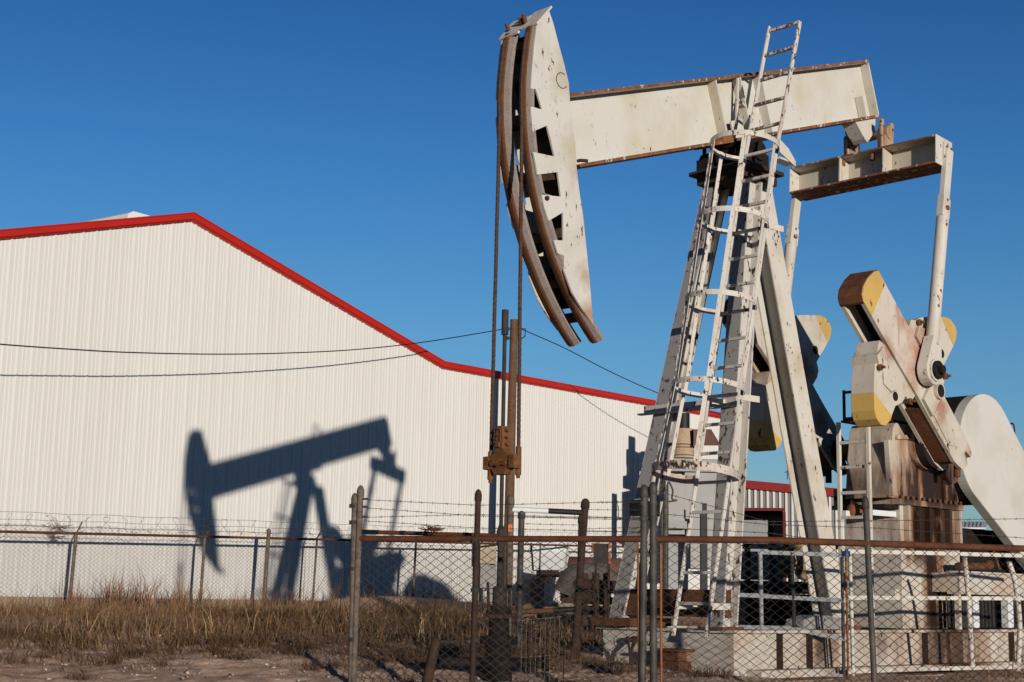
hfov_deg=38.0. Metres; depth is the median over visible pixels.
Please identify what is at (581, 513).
pipe gate
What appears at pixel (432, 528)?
tumbleweed
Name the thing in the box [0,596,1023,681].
ground
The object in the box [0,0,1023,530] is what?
sky
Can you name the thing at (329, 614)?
dry grass
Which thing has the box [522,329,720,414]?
overhead wire
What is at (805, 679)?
concrete pad
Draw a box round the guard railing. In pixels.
[738,549,1023,676]
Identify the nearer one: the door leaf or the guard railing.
the guard railing
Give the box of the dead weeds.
[32,559,486,610]
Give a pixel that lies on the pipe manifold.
(586, 600)
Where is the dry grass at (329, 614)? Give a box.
[0,550,1023,681]
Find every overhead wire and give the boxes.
[0,329,500,354]
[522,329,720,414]
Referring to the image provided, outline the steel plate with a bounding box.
[785,615,840,628]
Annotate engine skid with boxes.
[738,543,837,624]
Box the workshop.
[743,470,846,596]
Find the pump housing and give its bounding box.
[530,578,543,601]
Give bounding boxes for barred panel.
[520,616,565,681]
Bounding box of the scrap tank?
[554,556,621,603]
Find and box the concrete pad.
[777,669,1022,681]
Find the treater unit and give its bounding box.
[660,413,718,589]
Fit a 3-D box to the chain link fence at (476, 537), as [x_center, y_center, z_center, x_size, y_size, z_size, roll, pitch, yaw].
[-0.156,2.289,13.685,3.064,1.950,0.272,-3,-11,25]
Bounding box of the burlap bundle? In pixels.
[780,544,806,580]
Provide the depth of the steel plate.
17.21 m
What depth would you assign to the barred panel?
14.55 m
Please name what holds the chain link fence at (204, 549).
on the ground at (247, 670)
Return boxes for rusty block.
[657,648,694,670]
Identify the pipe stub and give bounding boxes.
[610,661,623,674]
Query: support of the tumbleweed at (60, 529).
attached to the chain link fence at (204, 549)
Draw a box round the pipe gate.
[506,495,639,657]
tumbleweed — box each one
[47,517,72,538]
[418,525,444,533]
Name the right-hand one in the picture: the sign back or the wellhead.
the sign back
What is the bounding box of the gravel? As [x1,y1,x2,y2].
[0,626,952,681]
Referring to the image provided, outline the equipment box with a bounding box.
[532,542,568,600]
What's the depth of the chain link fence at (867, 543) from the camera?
12.97 m
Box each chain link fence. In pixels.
[0,511,625,609]
[348,485,648,681]
[637,482,1023,681]
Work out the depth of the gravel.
15.08 m
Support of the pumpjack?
on the concrete pad
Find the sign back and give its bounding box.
[591,543,610,645]
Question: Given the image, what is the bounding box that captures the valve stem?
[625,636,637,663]
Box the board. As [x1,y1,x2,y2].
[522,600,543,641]
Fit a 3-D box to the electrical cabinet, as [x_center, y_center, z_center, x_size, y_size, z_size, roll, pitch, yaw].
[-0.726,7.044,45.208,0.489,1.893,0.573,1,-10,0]
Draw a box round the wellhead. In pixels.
[435,525,548,681]
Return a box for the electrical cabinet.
[480,542,495,603]
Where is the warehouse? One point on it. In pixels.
(302, 435)
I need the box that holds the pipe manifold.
[571,573,616,625]
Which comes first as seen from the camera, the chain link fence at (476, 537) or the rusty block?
the chain link fence at (476, 537)
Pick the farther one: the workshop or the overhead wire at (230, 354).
the workshop
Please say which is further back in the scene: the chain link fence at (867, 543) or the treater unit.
the treater unit
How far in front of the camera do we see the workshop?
62.17 m
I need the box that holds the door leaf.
[743,520,768,593]
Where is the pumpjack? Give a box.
[483,6,1023,677]
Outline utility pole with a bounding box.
[503,319,525,586]
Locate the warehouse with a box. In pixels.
[0,211,742,607]
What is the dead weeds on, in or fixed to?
on the ground at (247, 670)

